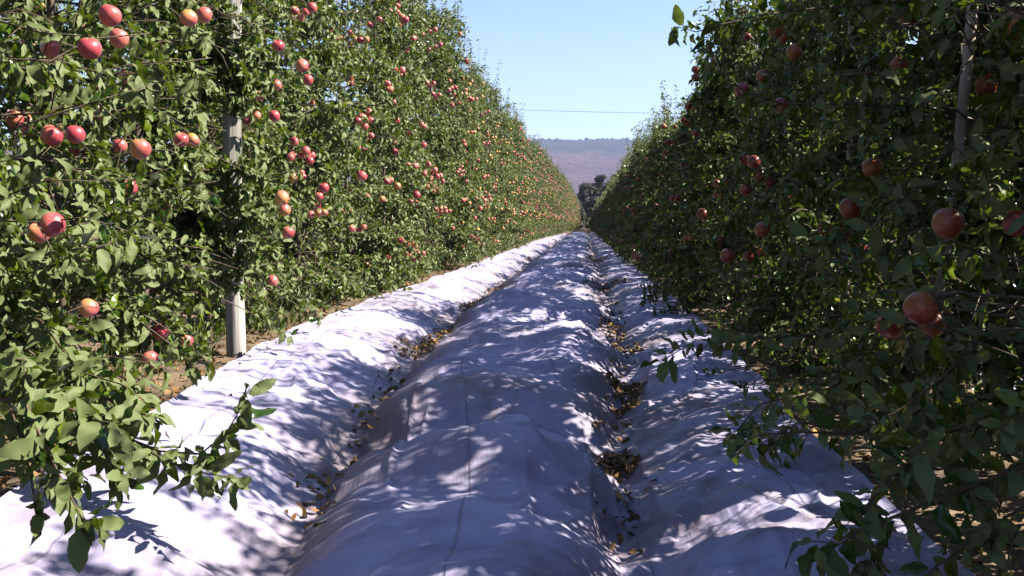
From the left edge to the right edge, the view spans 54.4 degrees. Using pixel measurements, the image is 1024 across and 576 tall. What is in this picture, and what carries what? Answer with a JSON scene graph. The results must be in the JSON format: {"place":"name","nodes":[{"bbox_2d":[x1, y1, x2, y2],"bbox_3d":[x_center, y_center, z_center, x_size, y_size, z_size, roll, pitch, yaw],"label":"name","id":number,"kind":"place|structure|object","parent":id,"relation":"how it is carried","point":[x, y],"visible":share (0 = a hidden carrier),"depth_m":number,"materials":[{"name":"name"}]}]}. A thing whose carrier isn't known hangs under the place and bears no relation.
{"place":"outdoors","nodes":[
{"label":"outdoors","id":0,"kind":"place"},
{"bbox_2d":[0,249,494,480],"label":"grass","id":1,"kind":"structure","parent":0,"point":[286,305],"depth_m":7.91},
{"bbox_2d":[1,139,648,220],"bbox_3d":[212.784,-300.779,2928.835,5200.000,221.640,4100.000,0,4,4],"label":"hill","id":2,"kind":"structure","parent":0,"point":[587,161],"depth_m":2203.47,"materials":[{"name":"purple"}]},
{"bbox_2d":[304,137,650,142],"bbox_3d":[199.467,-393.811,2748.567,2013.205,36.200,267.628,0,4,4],"label":"forest","id":3,"kind":"object","parent":2,"relation":"on","point":[586,139],"visible":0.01,"depth_m":2634.26,"materials":[{"name":"green plant"}]},
{"bbox_2d":[0,0,951,143],"label":"sky","id":4,"kind":"structure","parent":0,"point":[596,58],"materials":[{"name":"blue"}]},
{"bbox_2d":[0,223,1023,575],"bbox_3d":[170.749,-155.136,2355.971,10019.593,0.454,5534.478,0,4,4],"label":"ground","id":5,"kind":"structure","parent":0,"point":[926,525],"depth_m":5.20,"materials":[{"name":"soil"}]},
{"bbox_2d":[0,0,79,293],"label":"apple tree","id":6,"kind":"object","parent":5,"relation":"on","point":[16,145],"visible":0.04,"depth_m":12.42,"materials":[{"name":"green plant"}]},
{"bbox_2d":[13,0,110,272],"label":"apple tree","id":7,"kind":"object","parent":5,"relation":"on","point":[57,8],"visible":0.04,"depth_m":13.74,"materials":[{"name":"green plant"}]},
{"bbox_2d":[0,342,149,572],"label":"apple tree","id":8,"kind":"object","parent":5,"relation":"on","point":[38,422],"visible":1,"depth_m":2.27,"materials":[{"name":"green plant"}]},
{"bbox_2d":[68,16,148,281],"bbox_3d":[-5.995,-2.453,14.990,1.856,5.071,1.516,0,4,4],"label":"apple tree","id":9,"kind":"object","parent":5,"relation":"on","point":[124,169],"visible":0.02,"depth_m":14.82,"materials":[{"name":"green plant"}]},
{"bbox_2d":[0,0,277,510],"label":"apple tree","id":10,"kind":"object","parent":5,"relation":"on","point":[22,260],"visible":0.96,"depth_m":3.34,"materials":[{"name":"green plant"}]},
{"bbox_2d":[0,0,288,391],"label":"apple tree","id":11,"kind":"object","parent":5,"relation":"on","point":[139,315],"visible":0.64,"depth_m":4.68,"materials":[{"name":"green plant"}]},
{"bbox_2d":[106,27,184,209],"bbox_3d":[-5.830,-2.369,16.189,1.465,4.744,1.586,-3,5,-35],"label":"apple tree","id":12,"kind":"object","parent":5,"relation":"on","point":[127,55],"depth_m":16.00,"materials":[{"name":"green plant"}]},
{"bbox_2d":[0,0,308,352],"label":"apple tree","id":13,"kind":"object","parent":5,"relation":"on","point":[198,207],"visible":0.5,"depth_m":6.08,"materials":[{"name":"green plant"}]},
{"bbox_2d":[95,0,366,341],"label":"apple tree","id":14,"kind":"object","parent":5,"relation":"on","point":[248,140],"visible":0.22,"depth_m":7.30,"materials":[{"name":"green plant"}]},
{"bbox_2d":[222,0,245,357],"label":"wooden post","id":15,"kind":"object","parent":5,"relation":"on","point":[234,314],"visible":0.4,"depth_m":6.41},
{"bbox_2d":[163,0,329,331],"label":"apple tree","id":16,"kind":"object","parent":5,"relation":"on","point":[287,172],"visible":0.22,"depth_m":8.41,"materials":[{"name":"green plant"}]},
{"bbox_2d":[210,0,390,312],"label":"apple tree","id":17,"kind":"object","parent":5,"relation":"on","point":[326,115],"visible":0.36,"depth_m":9.66,"materials":[{"name":"green plant"}]},
{"bbox_2d":[258,0,407,301],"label":"apple tree","id":18,"kind":"object","parent":5,"relation":"on","point":[361,265],"visible":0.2,"depth_m":10.88,"materials":[{"name":"green plant"}]},
{"bbox_2d":[278,0,432,292],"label":"apple tree","id":19,"kind":"object","parent":5,"relation":"on","point":[379,241],"visible":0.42,"depth_m":12.07,"materials":[{"name":"green plant"}]},
{"bbox_2d":[335,0,435,286],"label":"apple tree","id":20,"kind":"object","parent":5,"relation":"on","point":[386,42],"visible":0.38,"depth_m":13.40,"materials":[{"name":"green plant"}]},
{"bbox_2d":[350,0,447,277],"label":"apple tree","id":21,"kind":"object","parent":5,"relation":"on","point":[403,79],"visible":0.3,"depth_m":14.82,"materials":[{"name":"green plant"}]},
{"bbox_2d":[353,0,451,274],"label":"apple tree","id":22,"kind":"object","parent":5,"relation":"on","point":[419,56],"visible":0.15,"depth_m":15.97,"materials":[{"name":"green plant"}]},
{"bbox_2d":[394,0,473,272],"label":"apple tree","id":23,"kind":"object","parent":5,"relation":"on","point":[442,168],"visible":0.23,"depth_m":17.25,"materials":[{"name":"green plant"}]},
{"bbox_2d":[408,0,488,267],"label":"apple tree","id":24,"kind":"object","parent":5,"relation":"on","point":[459,240],"visible":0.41,"depth_m":18.38,"materials":[{"name":"green plant"}]},
{"bbox_2d":[424,42,483,259],"bbox_3d":[-1.257,-2.894,21.163,1.451,4.955,1.576,3,5,42],"label":"apple tree","id":25,"kind":"object","parent":5,"relation":"on","point":[471,188],"visible":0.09,"depth_m":21.28,"materials":[{"name":"green plant"}]},
{"bbox_2d":[416,0,499,265],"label":"apple tree","id":26,"kind":"object","parent":5,"relation":"on","point":[474,199],"visible":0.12,"depth_m":19.73,"materials":[{"name":"green plant"}]},
{"bbox_2d":[440,54,495,262],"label":"apple tree","id":27,"kind":"object","parent":5,"relation":"on","point":[476,115],"visible":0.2,"depth_m":22.31,"materials":[{"name":"green plant"}]},
{"bbox_2d":[439,38,498,252],"bbox_3d":[-1.156,-3.262,23.556,1.692,5.392,1.885,0,4,4],"label":"apple tree","id":28,"kind":"object","parent":5,"relation":"on","point":[484,211],"visible":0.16,"depth_m":23.50,"materials":[{"name":"green plant"}]},
{"bbox_2d":[440,55,503,254],"bbox_3d":[-1.143,-3.262,25.029,1.599,5.179,1.732,-3,5,-35],"label":"apple tree","id":29,"kind":"object","parent":5,"relation":"on","point":[494,187],"visible":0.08,"depth_m":24.90,"materials":[{"name":"green plant"}]},
{"bbox_2d":[0,232,974,575],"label":"ground cloth","id":30,"kind":"object","parent":5,"relation":"on","point":[492,408],"visible":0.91,"depth_m":3.81,"materials":[{"name":"fabric"}]},
{"bbox_2d":[393,334,439,360],"bbox_3d":[-0.781,0.487,8.285,0.401,0.194,0.947,0,4,4],"label":"leaf pile","id":31,"kind":"object","parent":30,"relation":"on","point":[416,348],"visible":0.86,"depth_m":8.21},
{"bbox_2d":[417,324,459,343],"bbox_3d":[-0.707,0.424,9.377,0.386,0.176,1.004,0,4,4],"label":"leaf pile","id":32,"kind":"object","parent":30,"relation":"on","point":[443,331],"visible":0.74,"depth_m":9.45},
{"bbox_2d":[459,292,491,310],"bbox_3d":[-0.438,0.173,12.033,0.434,0.281,1.386,0,4,4],"label":"leaf pile","id":33,"kind":"object","parent":30,"relation":"on","point":[469,304],"visible":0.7,"depth_m":11.94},
{"bbox_2d":[484,284,503,294],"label":"leaf pile","id":34,"kind":"object","parent":30,"relation":"on","point":[488,290],"visible":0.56,"depth_m":15.03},
{"bbox_2d":[585,444,639,483],"bbox_3d":[0.462,0.783,4.520,0.265,0.147,0.367,0,4,4],"label":"leaf pile","id":35,"kind":"object","parent":30,"relation":"on","point":[607,462],"visible":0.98,"depth_m":4.50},
{"bbox_2d":[597,313,627,338],"bbox_3d":[0.978,0.370,9.716,0.330,0.225,0.703,0,4,4],"label":"leaf pile","id":36,"kind":"object","parent":30,"relation":"on","point":[609,321],"visible":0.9,"depth_m":9.70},
{"bbox_2d":[580,277,649,291],"bbox_3d":[1.637,-0.068,16.178,1.200,0.259,0.815,-3,5,-40],"label":"leaf pile","id":37,"kind":"object","parent":30,"relation":"on","point":[603,285],"visible":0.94,"depth_m":16.06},
{"bbox_2d":[600,368,647,402],"bbox_3d":[0.726,0.626,6.413,0.323,0.219,0.557,0,4,4],"label":"leaf pile","id":38,"kind":"object","parent":30,"relation":"on","point":[613,379],"visible":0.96,"depth_m":6.33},
{"bbox_2d":[609,392,649,415],"bbox_3d":[0.638,0.665,5.629,0.231,0.163,0.321,4,5,43],"label":"leaf pile","id":39,"kind":"object","parent":30,"relation":"on","point":[633,403],"visible":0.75,"depth_m":5.59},
{"bbox_2d":[611,341,648,356],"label":"leaf pile","id":40,"kind":"object","parent":30,"relation":"on","point":[632,350],"visible":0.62,"depth_m":7.92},
{"bbox_2d":[470,48,511,252],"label":"apple tree","id":41,"kind":"object","parent":5,"relation":"on","point":[496,208],"visible":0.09,"depth_m":26.09,"materials":[{"name":"green plant"}]},
{"bbox_2d":[482,99,507,242],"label":"apple tree","id":42,"kind":"object","parent":5,"relation":"on","point":[498,197],"visible":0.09,"depth_m":28.77,"materials":[{"name":"green plant"}]},
{"bbox_2d":[486,105,509,238],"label":"apple tree","id":43,"kind":"object","parent":5,"relation":"on","point":[495,174],"visible":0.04,"depth_m":29.84,"materials":[{"name":"green plant"}]},
{"bbox_2d":[476,59,523,252],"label":"apple tree","id":44,"kind":"object","parent":5,"relation":"on","point":[491,94],"visible":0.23,"depth_m":27.21,"materials":[{"name":"green plant"}]},
{"bbox_2d":[485,98,521,246],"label":"apple tree","id":45,"kind":"object","parent":5,"relation":"on","point":[512,213],"visible":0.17,"depth_m":31.12,"materials":[{"name":"green plant"}]},
{"bbox_2d":[486,79,524,248],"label":"apple tree","id":46,"kind":"object","parent":5,"relation":"on","point":[518,190],"visible":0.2,"depth_m":32.32,"materials":[{"name":"green plant"}]},
{"bbox_2d":[0,240,1023,571],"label":"fallen leaves","id":47,"kind":"object","parent":5,"relation":"on","point":[354,460],"visible":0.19,"depth_m":4.92,"materials":[{"name":"brown plant"}]},
{"bbox_2d":[497,100,527,247],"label":"apple tree","id":48,"kind":"object","parent":5,"relation":"on","point":[516,193],"visible":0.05,"depth_m":33.74,"materials":[{"name":"green plant"}]},
{"bbox_2d":[500,111,528,223],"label":"apple tree","id":49,"kind":"object","parent":5,"relation":"on","point":[520,168],"visible":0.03,"depth_m":38.68,"materials":[{"name":"green plant"}]},
{"bbox_2d":[500,103,532,245],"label":"apple tree","id":50,"kind":"object","parent":5,"relation":"on","point":[524,231],"visible":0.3,"depth_m":34.77,"materials":[{"name":"green plant"}]},
{"bbox_2d":[505,111,530,244],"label":"apple tree","id":51,"kind":"object","parent":5,"relation":"on","point":[516,145],"visible":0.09,"depth_m":36.12,"materials":[{"name":"green plant"}]},
{"bbox_2d":[503,103,533,236],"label":"apple tree","id":52,"kind":"object","parent":5,"relation":"on","point":[525,211],"visible":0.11,"depth_m":37.50,"materials":[{"name":"green plant"}]},
{"bbox_2d":[518,142,532,243],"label":"apple tree","id":53,"kind":"object","parent":5,"relation":"on","point":[527,203],"visible":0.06,"depth_m":39.83,"materials":[{"name":"green plant"}]},
{"bbox_2d":[514,104,540,241],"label":"apple tree","id":54,"kind":"object","parent":5,"relation":"on","point":[530,191],"visible":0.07,"depth_m":41.18,"materials":[{"name":"green plant"}]},
{"bbox_2d":[520,133,538,239],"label":"apple tree","id":55,"kind":"object","parent":5,"relation":"on","point":[532,194],"visible":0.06,"depth_m":42.42,"materials":[{"name":"green plant"}]},
{"bbox_2d":[522,128,537,237],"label":"apple tree","id":56,"kind":"object","parent":5,"relation":"on","point":[531,177],"visible":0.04,"depth_m":43.87,"materials":[{"name":"green plant"}]},
{"bbox_2d":[523,136,539,239],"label":"apple tree","id":57,"kind":"object","parent":5,"relation":"on","point":[535,206],"visible":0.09,"depth_m":45.02,"materials":[{"name":"green plant"}]},
{"bbox_2d":[527,136,543,236],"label":"apple tree","id":58,"kind":"object","parent":5,"relation":"on","point":[536,173],"visible":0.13,"depth_m":46.36,"materials":[{"name":"green plant"}]},
{"bbox_2d":[529,150,541,239],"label":"apple tree","id":59,"kind":"object","parent":5,"relation":"on","point":[536,202],"visible":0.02,"depth_m":47.59,"materials":[{"name":"green plant"}]},
{"bbox_2d":[525,134,547,237],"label":"apple tree","id":60,"kind":"object","parent":5,"relation":"on","point":[539,204],"visible":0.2,"depth_m":49.92,"materials":[{"name":"green plant"}]},
{"bbox_2d":[532,158,542,236],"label":"apple tree","id":61,"kind":"object","parent":5,"relation":"on","point":[535,198],"visible":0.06,"depth_m":48.79,"materials":[{"name":"green plant"}]},
{"bbox_2d":[527,138,549,230],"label":"apple tree","id":62,"kind":"object","parent":5,"relation":"on","point":[544,213],"visible":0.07,"depth_m":52.45,"materials":[{"name":"green plant"}]},
{"bbox_2d":[529,133,548,235],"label":"apple tree","id":63,"kind":"object","parent":5,"relation":"on","point":[538,185],"visible":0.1,"depth_m":51.28,"materials":[{"name":"green plant"}]},
{"bbox_2d":[533,142,549,235],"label":"apple tree","id":64,"kind":"object","parent":5,"relation":"on","point":[542,179],"visible":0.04,"depth_m":53.83,"materials":[{"name":"green plant"}]},
{"bbox_2d":[537,139,556,236],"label":"apple tree","id":65,"kind":"object","parent":5,"relation":"on","point":[553,226],"visible":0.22,"depth_m":57.58,"materials":[{"name":"green plant"}]},
{"bbox_2d":[540,153,553,236],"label":"apple tree","id":66,"kind":"object","parent":5,"relation":"on","point":[546,175],"visible":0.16,"depth_m":55.06,"materials":[{"name":"green plant"}]},
{"bbox_2d":[546,153,555,234],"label":"apple tree","id":67,"kind":"object","parent":5,"relation":"on","point":[552,215],"visible":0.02,"depth_m":62.79,"materials":[{"name":"green plant"}]},
{"bbox_2d":[545,157,559,234],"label":"apple tree","id":68,"kind":"object","parent":5,"relation":"on","point":[555,194],"visible":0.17,"depth_m":63.94,"materials":[{"name":"green plant"}]},
{"bbox_2d":[548,166,559,233],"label":"apple tree","id":69,"kind":"object","parent":5,"relation":"on","point":[553,188],"visible":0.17,"depth_m":65.31,"materials":[{"name":"green plant"}]},
{"bbox_2d":[553,167,563,233],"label":"apple tree","id":70,"kind":"object","parent":5,"relation":"on","point":[560,220],"visible":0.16,"depth_m":71.60,"materials":[{"name":"green plant"}]},
{"bbox_2d":[551,158,566,232],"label":"apple tree","id":71,"kind":"object","parent":5,"relation":"on","point":[562,203],"visible":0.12,"depth_m":72.81,"materials":[{"name":"green plant"}]},
{"bbox_2d":[555,170,565,233],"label":"apple tree","id":72,"kind":"object","parent":5,"relation":"on","point":[561,193],"visible":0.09,"depth_m":76.56,"materials":[{"name":"green plant"}]},
{"bbox_2d":[554,164,566,231],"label":"apple tree","id":73,"kind":"object","parent":5,"relation":"on","point":[563,192],"visible":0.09,"depth_m":77.80,"materials":[{"name":"green plant"}]},
{"bbox_2d":[561,172,569,229],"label":"apple tree","id":74,"kind":"object","parent":5,"relation":"on","point":[564,195],"visible":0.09,"depth_m":84.07,"materials":[{"name":"green plant"}]},
{"bbox_2d":[565,176,572,229],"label":"apple tree","id":75,"kind":"object","parent":5,"relation":"on","point":[569,207],"visible":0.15,"depth_m":94.21,"materials":[{"name":"green plant"}]},
{"bbox_2d":[578,200,587,228],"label":"windbreak tree","id":76,"kind":"object","parent":5,"relation":"on","point":[583,215],"visible":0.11,"depth_m":166.34,"materials":[{"name":"green plant"}]},
{"bbox_2d":[576,181,600,228],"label":"windbreak tree","id":77,"kind":"object","parent":5,"relation":"on","point":[586,189],"visible":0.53,"depth_m":169.96,"materials":[{"name":"green plant"}]},
{"bbox_2d":[586,174,609,207],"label":"windbreak tree","id":78,"kind":"object","parent":5,"relation":"on","point":[599,183],"visible":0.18,"depth_m":173.98,"materials":[{"name":"green plant"}]},
{"bbox_2d":[591,177,610,235],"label":"apple tree","id":79,"kind":"object","parent":5,"relation":"on","point":[596,232],"visible":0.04,"depth_m":62.99,"materials":[{"name":"green plant"}]},
{"bbox_2d":[598,173,614,234],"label":"apple tree","id":80,"kind":"object","parent":5,"relation":"on","point":[606,198],"visible":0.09,"depth_m":54.06,"materials":[{"name":"green plant"}]},
{"bbox_2d":[600,174,615,237],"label":"apple tree","id":81,"kind":"object","parent":5,"relation":"on","point":[612,184],"visible":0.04,"depth_m":50.27,"materials":[{"name":"green plant"}]},
{"bbox_2d":[598,154,627,243],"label":"apple tree","id":82,"kind":"object","parent":5,"relation":"on","point":[606,212],"visible":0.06,"depth_m":40.17,"materials":[{"name":"green plant"}]},
{"bbox_2d":[602,145,632,245],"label":"apple tree","id":83,"kind":"object","parent":5,"relation":"on","point":[613,224],"visible":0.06,"depth_m":34.15,"materials":[{"name":"green plant"}]},
{"bbox_2d":[605,150,630,241],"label":"apple tree","id":84,"kind":"object","parent":5,"relation":"on","point":[613,205],"visible":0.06,"depth_m":39.02,"materials":[{"name":"green plant"}]},
{"bbox_2d":[603,141,637,249],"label":"apple tree","id":85,"kind":"object","parent":5,"relation":"on","point":[612,242],"visible":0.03,"depth_m":32.55,"materials":[{"name":"green plant"}]},
{"bbox_2d":[613,154,630,251],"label":"apple tree","id":86,"kind":"object","parent":5,"relation":"on","point":[619,197],"visible":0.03,"depth_m":30.27,"materials":[{"name":"green plant"}]},
{"bbox_2d":[610,126,648,250],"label":"apple tree","id":87,"kind":"object","parent":5,"relation":"on","point":[632,161],"visible":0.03,"depth_m":27.48,"materials":[{"name":"green plant"}]},
{"bbox_2d":[609,118,650,256],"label":"apple tree","id":88,"kind":"object","parent":5,"relation":"on","point":[637,152],"visible":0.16,"depth_m":26.26,"materials":[{"name":"green plant"}]},
{"bbox_2d":[614,136,649,258],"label":"apple tree","id":89,"kind":"object","parent":5,"relation":"on","point":[619,236],"visible":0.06,"depth_m":25.40,"materials":[{"name":"green plant"}]},
{"bbox_2d":[618,118,659,262],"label":"apple tree","id":90,"kind":"object","parent":5,"relation":"on","point":[645,152],"visible":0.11,"depth_m":22.46,"materials":[{"name":"green plant"}]},
{"bbox_2d":[618,110,671,266],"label":"apple tree","id":91,"kind":"object","parent":5,"relation":"on","point":[630,223],"visible":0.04,"depth_m":21.30,"materials":[{"name":"green plant"}]},
{"bbox_2d":[624,106,671,252],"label":"apple tree","id":92,"kind":"object","parent":5,"relation":"on","point":[637,173],"visible":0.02,"depth_m":23.94,"materials":[{"name":"green plant"}]},
{"bbox_2d":[618,80,684,271],"bbox_3d":[2.868,-1.968,18.633,1.798,3.707,1.789,0,4,4],"label":"apple tree","id":93,"kind":"object","parent":5,"relation":"on","point":[658,139],"visible":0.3,"depth_m":18.59,"materials":[{"name":"green plant"}]},
{"bbox_2d":[638,106,678,254],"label":"apple tree","id":94,"kind":"object","parent":5,"relation":"on","point":[669,123],"depth_m":19.99,"materials":[{"name":"green plant"}]},
{"bbox_2d":[632,94,688,276],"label":"apple tree","id":95,"kind":"object","parent":5,"relation":"on","point":[665,180],"visible":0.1,"depth_m":17.58,"materials":[{"name":"green plant"}]},
{"bbox_2d":[637,74,704,287],"bbox_3d":[2.710,-1.477,13.624,1.577,3.316,1.566,-3,5,-37],"label":"apple tree","id":96,"kind":"object","parent":5,"relation":"on","point":[678,173],"visible":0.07,"depth_m":13.65,"materials":[{"name":"green plant"}]},
{"bbox_2d":[646,74,702,278],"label":"apple tree","id":97,"kind":"object","parent":5,"relation":"on","point":[674,126],"visible":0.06,"depth_m":16.14,"materials":[{"name":"green plant"}]},
{"bbox_2d":[643,53,718,280],"bbox_3d":[2.851,-1.704,14.828,1.768,3.645,1.759,0,4,4],"label":"apple tree","id":98,"kind":"object","parent":5,"relation":"on","point":[670,193],"visible":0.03,"depth_m":15.12,"materials":[{"name":"green plant"}]},
{"bbox_2d":[644,0,747,305],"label":"apple tree","id":99,"kind":"object","parent":5,"relation":"on","point":[673,156],"visible":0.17,"depth_m":11.12,"materials":[{"name":"green plant"}]},
{"bbox_2d":[673,152,728,302],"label":"apple tree","id":100,"kind":"object","parent":5,"relation":"on","point":[692,230],"depth_m":12.31,"materials":[{"name":"green plant"}]},
{"bbox_2d":[631,0,826,316],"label":"apple tree","id":101,"kind":"object","parent":5,"relation":"on","point":[714,135],"visible":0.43,"depth_m":9.92,"materials":[{"name":"green plant"}]},
{"bbox_2d":[693,0,814,340],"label":"apple tree","id":102,"kind":"object","parent":5,"relation":"on","point":[749,81],"visible":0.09,"depth_m":8.67,"materials":[{"name":"green plant"}]},
{"bbox_2d":[678,0,896,366],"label":"apple tree","id":103,"kind":"object","parent":5,"relation":"on","point":[750,252],"visible":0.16,"depth_m":7.38,"materials":[{"name":"green plant"}]},
{"bbox_2d":[696,0,956,392],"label":"apple tree","id":104,"kind":"object","parent":5,"relation":"on","point":[758,315],"visible":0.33,"depth_m":5.96,"materials":[{"name":"green plant"}]},
{"bbox_2d":[639,0,1023,474],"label":"apple tree","id":105,"kind":"object","parent":5,"relation":"on","point":[993,190],"visible":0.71,"depth_m":3.52,"materials":[{"name":"green plant"}]},
{"bbox_2d":[840,14,853,371],"bbox_3d":[1.776,-0.898,5.238,0.068,3.100,0.051,0,4,4],"label":"wooden stake","id":106,"kind":"object","parent":5,"relation":"on","point":[850,30],"visible":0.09,"depth_m":5.23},
{"bbox_2d":[720,0,1020,432],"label":"apple tree","id":107,"kind":"object","parent":5,"relation":"on","point":[841,63],"visible":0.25,"depth_m":4.84,"materials":[{"name":"green plant"}]},
{"bbox_2d":[730,0,1023,575],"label":"apple tree","id":108,"kind":"object","parent":5,"relation":"on","point":[895,436],"visible":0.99,"depth_m":2.30,"materials":[{"name":"green plant"}]},
{"bbox_2d":[910,0,977,462],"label":"wooden stake","id":109,"kind":"object","parent":5,"relation":"on","point":[963,103],"visible":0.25,"depth_m":3.54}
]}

